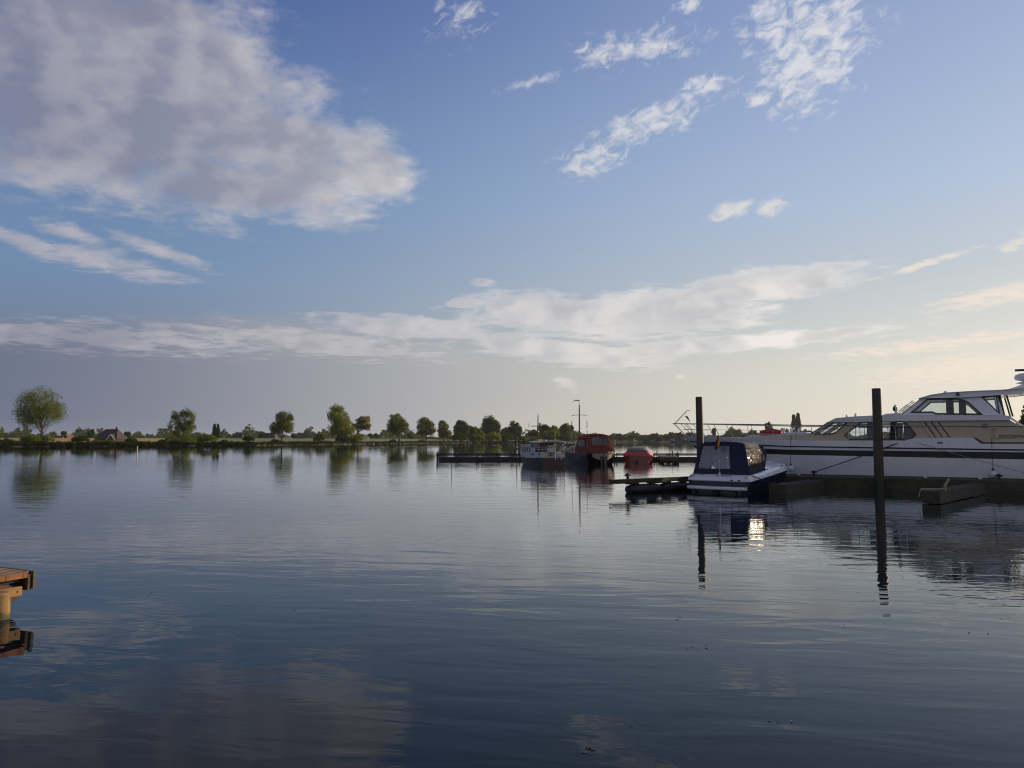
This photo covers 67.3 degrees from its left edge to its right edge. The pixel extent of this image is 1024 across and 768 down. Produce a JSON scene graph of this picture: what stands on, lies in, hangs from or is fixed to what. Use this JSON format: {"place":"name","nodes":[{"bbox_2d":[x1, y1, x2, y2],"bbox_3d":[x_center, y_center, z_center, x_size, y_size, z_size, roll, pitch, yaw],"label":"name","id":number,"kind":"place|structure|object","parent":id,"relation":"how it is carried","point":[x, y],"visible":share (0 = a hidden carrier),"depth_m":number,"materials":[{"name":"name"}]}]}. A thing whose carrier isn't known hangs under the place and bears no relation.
{"place":"outdoors","nodes":[
{"label":"outdoors","id":0,"kind":"place"},
{"bbox_2d":[0,438,669,446],"bbox_3d":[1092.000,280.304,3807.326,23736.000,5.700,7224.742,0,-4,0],"label":"bank","id":1,"kind":"structure","parent":0,"point":[287,440],"depth_m":505.98,"materials":[{"name":"green plant"}]},
{"bbox_2d":[0,438,14,442],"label":"bush","id":2,"kind":"object","parent":1,"relation":"on","point":[5,439],"visible":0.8,"depth_m":265.93,"materials":[{"name":"green plant"}]},
{"bbox_2d":[18,434,42,441],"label":"bush","id":3,"kind":"object","parent":1,"relation":"on","point":[31,438],"visible":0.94,"depth_m":271.52,"materials":[{"name":"green plant"}]},
{"bbox_2d":[10,385,68,436],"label":"broad tree","id":4,"kind":"object","parent":1,"relation":"on","point":[42,412],"visible":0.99,"depth_m":280.64,"materials":[{"name":"green plant"}]},
{"bbox_2d":[41,433,55,441],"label":"bush","id":5,"kind":"object","parent":1,"relation":"on","point":[47,437],"visible":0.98,"depth_m":276.34,"materials":[{"name":"green plant"}]},
{"bbox_2d":[51,434,63,437],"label":"cottage","id":6,"kind":"structure","parent":1,"relation":"on","point":[58,436],"depth_m":518.29,"materials":[{"name":"white paint"}]},
{"bbox_2d":[64,434,73,437],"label":"cottage","id":7,"kind":"structure","parent":1,"relation":"on","point":[68,436],"depth_m":517.75,"materials":[{"name":"red brick"}]},
{"bbox_2d":[71,434,89,441],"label":"bush","id":8,"kind":"object","parent":1,"relation":"on","point":[79,438],"visible":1,"depth_m":284.28,"materials":[{"name":"green plant"}]},
{"bbox_2d":[87,429,94,437],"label":"meadow tree","id":9,"kind":"object","parent":1,"relation":"on","point":[91,433],"visible":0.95,"depth_m":613.26,"materials":[{"name":"green plant"}]},
{"bbox_2d":[94,427,127,440],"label":"farmhouse","id":10,"kind":"object","parent":1,"relation":"on","point":[116,434],"visible":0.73,"depth_m":426.17,"materials":[{"name":"grey brick"}]},
{"bbox_2d":[124,431,131,437],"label":"meadow tree","id":11,"kind":"object","parent":1,"relation":"on","point":[128,434],"visible":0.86,"depth_m":621.53,"materials":[{"name":"green plant"}]},
{"bbox_2d":[125,437,137,442],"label":"bush","id":12,"kind":"object","parent":1,"relation":"on","point":[131,439],"visible":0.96,"depth_m":297.38,"materials":[{"name":"green plant"}]},
{"bbox_2d":[166,408,196,436],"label":"broad tree","id":13,"kind":"object","parent":1,"relation":"on","point":[187,426],"visible":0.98,"depth_m":320.47,"materials":[{"name":"green plant"}]},
{"bbox_2d":[165,434,197,443],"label":"bush","id":14,"kind":"object","parent":1,"relation":"on","point":[185,438],"visible":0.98,"depth_m":310.34,"materials":[{"name":"green plant"}]},
{"bbox_2d":[193,432,217,441],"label":"bush","id":15,"kind":"object","parent":1,"relation":"on","point":[206,437],"visible":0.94,"depth_m":318.18,"materials":[{"name":"green plant"}]},
{"bbox_2d":[212,424,215,437],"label":"poplar","id":16,"kind":"object","parent":1,"relation":"on","point":[214,429],"visible":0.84,"depth_m":558.28,"materials":[{"name":"green plant"}]},
{"bbox_2d":[215,424,219,437],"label":"poplar","id":17,"kind":"object","parent":1,"relation":"on","point":[217,433],"visible":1,"depth_m":558.11,"materials":[{"name":"green plant"}]},
{"bbox_2d":[231,432,243,437],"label":"cottage","id":18,"kind":"structure","parent":1,"relation":"on","point":[240,435],"depth_m":636.46,"materials":[{"name":"grey brick"}]},
{"bbox_2d":[242,434,254,441],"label":"bush","id":19,"kind":"object","parent":1,"relation":"on","point":[248,438],"visible":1,"depth_m":332.13,"materials":[{"name":"green plant"}]},
{"bbox_2d":[261,433,278,437],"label":"cottage","id":20,"kind":"structure","parent":1,"relation":"on","point":[268,435],"depth_m":636.36,"materials":[{"name":"grey brick"}]},
{"bbox_2d":[269,411,294,441],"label":"broad tree","id":21,"kind":"object","parent":1,"relation":"on","point":[281,425],"visible":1,"depth_m":364.11,"materials":[{"name":"green plant"}]},
{"bbox_2d":[0,424,573,440],"bbox_3d":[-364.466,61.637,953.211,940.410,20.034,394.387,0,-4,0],"label":"distant wood","id":22,"kind":"object","parent":1,"relation":"on","point":[165,433],"visible":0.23,"depth_m":802.26,"materials":[{"name":"green plant"}]},
{"bbox_2d":[0,439,574,446],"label":"bank scrub","id":23,"kind":"object","parent":1,"relation":"on","point":[104,443],"visible":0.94,"depth_m":310.81,"materials":[{"name":"green plant"}]},
{"bbox_2d":[296,432,307,437],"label":"cottage","id":24,"kind":"structure","parent":1,"relation":"on","point":[302,435],"depth_m":656.28,"materials":[{"name":"brick"}]},
{"bbox_2d":[313,433,325,441],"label":"bush","id":25,"kind":"object","parent":1,"relation":"on","point":[319,436],"visible":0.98,"depth_m":394.98,"materials":[{"name":"green plant"}]},
{"bbox_2d":[326,403,355,437],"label":"broad tree","id":26,"kind":"object","parent":1,"relation":"on","point":[339,420],"visible":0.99,"depth_m":429.49,"materials":[{"name":"green plant"}]},
{"bbox_2d":[335,435,350,441],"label":"bush","id":27,"kind":"object","parent":1,"relation":"on","point":[342,438],"visible":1,"depth_m":422.27,"materials":[{"name":"green plant"}]},
{"bbox_2d":[350,434,363,442],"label":"bush","id":28,"kind":"object","parent":1,"relation":"on","point":[357,438],"visible":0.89,"depth_m":437.63,"materials":[{"name":"green plant"}]},
{"bbox_2d":[352,415,371,435],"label":"broad tree","id":29,"kind":"object","parent":1,"relation":"on","point":[360,424],"visible":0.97,"depth_m":448.07,"materials":[{"name":"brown plant"}]},
{"bbox_2d":[386,413,409,441],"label":"broad tree","id":30,"kind":"object","parent":1,"relation":"on","point":[397,425],"visible":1,"depth_m":505.43,"materials":[{"name":"green plant"}]},
{"bbox_2d":[416,416,435,439],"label":"broad tree","id":31,"kind":"object","parent":1,"relation":"on","point":[425,424],"visible":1,"depth_m":556.59,"materials":[{"name":"green plant"}]},
{"bbox_2d":[437,420,451,440],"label":"broad tree","id":32,"kind":"object","parent":1,"relation":"on","point":[442,429],"visible":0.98,"depth_m":593.54,"materials":[{"name":"green plant"}]},
{"bbox_2d":[451,432,466,441],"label":"bush","id":33,"kind":"object","parent":1,"relation":"on","point":[459,435],"visible":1,"depth_m":612.77,"materials":[{"name":"green plant"}]},
{"bbox_2d":[453,420,469,439],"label":"leafy tree","id":34,"kind":"object","parent":1,"relation":"on","point":[462,426],"visible":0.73,"depth_m":638.90,"materials":[{"name":"green plant"}]},
{"bbox_2d":[466,426,484,436],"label":"leafy tree","id":35,"kind":"object","parent":1,"relation":"on","point":[475,430],"visible":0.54,"depth_m":652.82,"materials":[{"name":"green plant"}]},
{"bbox_2d":[467,433,485,441],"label":"bush","id":36,"kind":"object","parent":1,"relation":"on","point":[476,437],"visible":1,"depth_m":643.27,"materials":[{"name":"green plant"}]},
{"bbox_2d":[478,414,500,434],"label":"leafy tree","id":37,"kind":"object","parent":1,"relation":"on","point":[489,425],"visible":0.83,"depth_m":679.60,"materials":[{"name":"green plant"}]},
{"bbox_2d":[485,431,501,441],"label":"bush","id":38,"kind":"object","parent":1,"relation":"on","point":[491,436],"visible":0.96,"depth_m":663.18,"materials":[{"name":"green plant"}]},
{"bbox_2d":[500,427,508,435],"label":"leafy tree","id":39,"kind":"object","parent":1,"relation":"on","point":[504,430],"visible":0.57,"depth_m":792.20,"materials":[{"name":"green plant"}]},
{"bbox_2d":[501,435,509,440],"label":"bush","id":40,"kind":"object","parent":1,"relation":"on","point":[505,437],"visible":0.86,"depth_m":673.07,"materials":[{"name":"green plant"}]},
{"bbox_2d":[503,433,513,440],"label":"bush","id":41,"kind":"object","parent":1,"relation":"on","point":[510,436],"visible":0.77,"depth_m":678.32,"materials":[{"name":"green plant"}]},
{"bbox_2d":[507,420,522,440],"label":"leafy tree","id":42,"kind":"object","parent":1,"relation":"on","point":[515,430],"visible":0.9,"depth_m":699.20,"materials":[{"name":"green plant"}]},
{"bbox_2d":[517,436,529,441],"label":"bush","id":43,"kind":"object","parent":1,"relation":"on","point":[523,438],"visible":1,"depth_m":688.50,"materials":[{"name":"green plant"}]},
{"bbox_2d":[526,436,536,440],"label":"bush","id":44,"kind":"object","parent":1,"relation":"on","point":[532,438],"visible":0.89,"depth_m":696.35,"materials":[{"name":"green plant"}]},
{"bbox_2d":[528,429,540,438],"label":"leafy tree","id":45,"kind":"object","parent":1,"relation":"on","point":[533,432],"visible":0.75,"depth_m":704.36,"materials":[{"name":"green plant"}]},
{"bbox_2d":[538,423,551,438],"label":"leafy tree","id":46,"kind":"object","parent":1,"relation":"on","point":[543,428],"visible":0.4,"depth_m":731.25,"materials":[{"name":"green plant"}]},
{"bbox_2d":[541,430,556,439],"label":"willow tree","id":47,"kind":"object","parent":1,"relation":"on","point":[548,435],"visible":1,"depth_m":718.01,"materials":[{"name":"green plant"}]},
{"bbox_2d":[551,425,559,440],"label":"leafy tree","id":48,"kind":"object","parent":1,"relation":"on","point":[555,428],"visible":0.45,"depth_m":745.92,"materials":[{"name":"green plant"}]},
{"bbox_2d":[558,422,570,438],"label":"leafy tree","id":49,"kind":"object","parent":1,"relation":"on","point":[564,428],"visible":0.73,"depth_m":756.34,"materials":[{"name":"green plant"}]},
{"bbox_2d":[557,434,573,441],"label":"bush","id":50,"kind":"object","parent":1,"relation":"on","point":[564,437],"visible":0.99,"depth_m":733.24,"materials":[{"name":"green plant"}]},
{"bbox_2d":[569,425,574,440],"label":"leafy tree","id":51,"kind":"object","parent":1,"relation":"on","point":[573,432],"visible":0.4,"depth_m":795.87,"materials":[{"name":"green plant"}]},
{"bbox_2d":[616,433,623,440],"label":"shore tree","id":52,"kind":"object","parent":1,"relation":"on","point":[619,436],"visible":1,"depth_m":927.50,"materials":[{"name":"green plant"}]},
{"bbox_2d":[627,434,638,439],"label":"shore tree","id":53,"kind":"object","parent":1,"relation":"on","point":[631,436],"visible":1,"depth_m":931.08,"materials":[{"name":"green plant"}]},
{"bbox_2d":[638,434,648,439],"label":"shore tree","id":54,"kind":"object","parent":1,"relation":"on","point":[642,437],"visible":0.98,"depth_m":935.48,"materials":[{"name":"green plant"}]},
{"bbox_2d":[648,432,659,439],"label":"shore tree","id":55,"kind":"object","parent":1,"relation":"on","point":[651,436],"visible":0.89,"depth_m":938.75,"materials":[{"name":"green plant"}]},
{"bbox_2d":[654,436,663,441],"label":"bush","id":56,"kind":"object","parent":1,"relation":"on","point":[660,438],"visible":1,"depth_m":920.54,"materials":[{"name":"green plant"}]},
{"bbox_2d":[660,434,668,439],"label":"shore tree","id":57,"kind":"object","parent":1,"relation":"on","point":[665,436],"visible":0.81,"depth_m":941.58,"materials":[{"name":"green plant"}]},
{"bbox_2d":[668,432,674,439],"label":"shore tree","id":58,"kind":"object","parent":1,"relation":"on","point":[671,435],"visible":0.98,"depth_m":944.98,"materials":[{"name":"green plant"}]},
{"bbox_2d":[674,432,683,439],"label":"shore tree","id":59,"kind":"object","parent":1,"relation":"on","point":[679,436],"visible":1,"depth_m":946.86,"materials":[{"name":"green plant"}]},
{"bbox_2d":[725,427,742,436],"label":"shore tree","id":60,"kind":"object","parent":1,"relation":"on","point":[738,433],"visible":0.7,"depth_m":935.32,"materials":[{"name":"green plant"}]},
{"bbox_2d":[574,430,903,440],"bbox_3d":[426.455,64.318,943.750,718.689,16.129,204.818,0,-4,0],"label":"shore wood","id":61,"kind":"object","parent":1,"relation":"on","point":[625,438],"visible":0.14,"depth_m":956.18,"materials":[{"name":"green plant"}]},
{"bbox_2d":[748,429,758,434],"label":"shore tree","id":62,"kind":"object","parent":1,"relation":"on","point":[754,432],"visible":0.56,"depth_m":934.30,"materials":[{"name":"green plant"}]},
{"bbox_2d":[765,422,772,428],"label":"shore tree","id":63,"kind":"object","parent":1,"relation":"on","point":[768,427],"visible":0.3,"depth_m":930.48,"materials":[{"name":"green plant"}]},
{"bbox_2d":[791,414,796,431],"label":"poplar","id":64,"kind":"object","parent":1,"relation":"on","point":[793,421],"visible":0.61,"depth_m":963.20,"materials":[{"name":"green plant"}]},
{"bbox_2d":[796,413,801,431],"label":"poplar","id":65,"kind":"object","parent":1,"relation":"on","point":[798,421],"visible":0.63,"depth_m":962.04,"materials":[{"name":"green plant"}]},
{"bbox_2d":[0,442,1023,767],"bbox_3d":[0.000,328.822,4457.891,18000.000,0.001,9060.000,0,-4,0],"label":"river","id":66,"kind":"structure","parent":0,"point":[298,606],"depth_m":9.64,"materials":[{"name":"liquid"}]},
{"bbox_2d":[0,566,35,620],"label":"landing stage","id":67,"kind":"object","parent":66,"relation":"in","point":[16,581],"visible":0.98,"depth_m":9.83,"materials":[{"name":"brown wood"}]},
{"bbox_2d":[520,415,565,465],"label":"cabin boat","id":68,"kind":"object","parent":66,"relation":"on","point":[542,453],"visible":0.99,"depth_m":67.52,"materials":[{"name":"white paint"}]},
{"bbox_2d":[436,451,696,460],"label":"long jetty","id":69,"kind":"object","parent":66,"relation":"in","point":[511,458],"visible":0.4,"depth_m":83.96,"materials":[{"name":"black wood"}]},
{"bbox_2d":[151,556,1008,752],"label":"floating leaves","id":70,"kind":"object","parent":66,"relation":"on","point":[586,747],"visible":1,"depth_m":5.98,"materials":[{"name":"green plant"}]},
{"bbox_2d":[561,400,614,464],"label":"canopy boat","id":71,"kind":"object","parent":66,"relation":"on","point":[580,451],"visible":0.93,"depth_m":71.08,"materials":[{"name":"red fabric"}]},
{"bbox_2d":[623,446,653,462],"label":"speedboat","id":72,"kind":"object","parent":66,"relation":"on","point":[639,454],"visible":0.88,"depth_m":75.35,"materials":[{"name":"red plastic"}]},
{"bbox_2d":[609,473,690,492],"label":"beam jetty","id":73,"kind":"object","parent":66,"relation":"on","point":[635,486],"visible":0.66,"depth_m":32.87,"materials":[{"name":"black wood"}]},
{"bbox_2d":[658,456,678,462],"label":"finger pier","id":74,"kind":"structure","parent":66,"relation":"on","point":[673,459],"depth_m":75.66,"materials":[{"name":"wood"}]},
{"bbox_2d":[670,439,688,441],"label":"barge","id":75,"kind":"object","parent":66,"relation":"on","point":[672,440],"visible":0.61,"depth_m":825.38,"materials":[{"name":"black paint"}]},
{"bbox_2d":[696,397,703,453],"bbox_3d":[8.656,3.938,35.307,0.337,6.704,0.337,0,-4,0],"label":"mooring pile","id":76,"kind":"object","parent":66,"relation":"in","point":[699,424],"visible":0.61,"depth_m":35.34,"materials":[{"name":"wood"}]},
{"bbox_2d":[687,433,787,493],"bbox_3d":[10.518,3.784,34.544,2.840,3.100,6.762,-4,-5,40],"label":"cabin cruiser","id":77,"kind":"object","parent":66,"relation":"on","point":[748,461],"visible":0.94,"depth_m":32.56,"materials":[{"name":"blue plastic"}]},
{"bbox_2d":[768,480,824,493],"bbox_3d":[12.507,4.554,33.653,0.720,0.535,4.812,-4,-5,40],"label":"finger dock","id":78,"kind":"object","parent":66,"relation":"on","point":[793,487],"visible":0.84,"depth_m":32.69,"materials":[{"name":"brown wood"}]},
{"bbox_2d":[672,369,1023,478],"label":"motor yacht","id":79,"kind":"object","parent":66,"relation":"on","point":[962,432],"visible":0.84,"depth_m":35.91,"materials":[{"name":"grey plastic"}]},
{"bbox_2d":[760,429,781,432],"bbox_3d":[13.636,2.476,40.527,1.160,0.254,0.517,-3,-5,31],"label":"red cover","id":80,"kind":"object","parent":79,"relation":"on","point":[774,431],"visible":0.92,"depth_m":40.30,"materials":[{"name":"fabric"}]},
{"bbox_2d":[788,436,793,471],"bbox_3d":[13.879,3.501,38.388,0.320,1.784,0.353,1,-4,-8],"label":"fender","id":81,"kind":"object","parent":79,"relation":"hanging from","point":[790,468],"visible":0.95,"depth_m":38.27,"materials":[{"name":"white plastic"}]},
{"bbox_2d":[815,422,847,434],"bbox_3d":[15.777,2.206,38.118,1.609,0.594,0.096,-3,-5,31],"label":"window","id":82,"kind":"structure","parent":79,"relation":"in","point":[833,422],"depth_m":38.01,"materials":[{"name":"grey"}]},
{"bbox_2d":[844,421,916,439],"bbox_3d":[17.648,2.246,36.979,3.174,0.879,0.113,-3,-5,31],"label":"window","id":83,"kind":"structure","parent":79,"relation":"in","point":[886,421],"depth_m":36.77,"materials":[{"name":"grey"}]},
{"bbox_2d":[910,398,982,414],"bbox_3d":[20.138,1.065,35.739,2.944,0.805,0.269,-3,-5,31],"label":"window","id":84,"kind":"structure","parent":79,"relation":"in","point":[970,404],"depth_m":35.64,"materials":[{"name":"grey"}]},
{"bbox_2d":[921,401,976,412],"bbox_3d":[21.867,1.275,38.608,2.944,0.805,0.269,-3,-5,31],"label":"window","id":85,"kind":"structure","parent":79,"relation":"in","point":[954,401],"depth_m":38.60,"materials":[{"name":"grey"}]},
{"bbox_2d":[919,443,1023,472],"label":"mooring rope","id":86,"kind":"object","parent":79,"relation":"attached to","point":[974,459],"visible":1,"depth_m":34.19,"materials":[{"name":"fabric"}]},
{"bbox_2d":[982,396,999,413],"bbox_3d":[21.666,0.958,34.839,0.693,0.864,0.285,-3,-5,31],"label":"window","id":87,"kind":"structure","parent":79,"relation":"in","point":[985,396],"depth_m":34.83,"materials":[{"name":"grey"}]},
{"bbox_2d":[989,438,997,477],"bbox_3d":[21.216,3.284,33.973,0.352,1.794,0.340,1,-4,-16],"label":"fender","id":88,"kind":"object","parent":79,"relation":"hanging from","point":[992,473],"visible":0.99,"depth_m":33.86,"materials":[{"name":"white plastic"}]},
{"bbox_2d":[872,388,884,490],"bbox_3d":[16.176,3.688,33.941,0.408,7.004,0.408,0,-4,0],"label":"mooring pile","id":89,"kind":"object","parent":66,"relation":"in","point":[877,440],"visible":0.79,"depth_m":33.89,"materials":[{"name":"wood"}]},
{"bbox_2d":[784,470,1023,493],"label":"pontoon dock","id":90,"kind":"object","parent":66,"relation":"on","point":[998,485],"visible":0.59,"depth_m":33.88,"materials":[{"name":"brown wood"}]},
{"bbox_2d":[815,440,904,471],"bbox_3d":[16.547,3.450,36.684,4.091,1.602,0.047,-2,-4,21],"label":"mooring rope","id":91,"kind":"object","parent":90,"relation":"attached to","point":[855,458],"visible":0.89,"depth_m":36.76,"materials":[{"name":"fabric"}]},
{"bbox_2d":[922,478,985,503],"bbox_3d":[16.804,3.975,29.055,0.651,1.017,6.662,-4,-6,43],"label":"finger dock","id":92,"kind":"object","parent":66,"relation":"on","point":[946,494],"visible":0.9,"depth_m":27.70,"materials":[{"name":"brown wood"}]},
{"bbox_2d":[918,488,943,496],"bbox_3d":[14.580,3.805,26.992,1.188,0.296,0.401,1,-4,-17],"label":"loose rope","id":93,"kind":"object","parent":92,"relation":"on","point":[929,489],"visible":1,"depth_m":26.92,"materials":[{"name":"grey fabric"}]},
{"bbox_2d":[0,0,1023,438],"label":"sky","id":94,"kind":"structure","parent":0,"point":[236,214],"materials":[{"name":"blue"}]},
{"bbox_2d":[1016,405,1023,424],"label":"garden tree","id":95,"kind":"object","parent":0,"point":[1021,420],"visible":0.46,"depth_m":94.76,"materials":[{"name":"green plant"}]}
]}

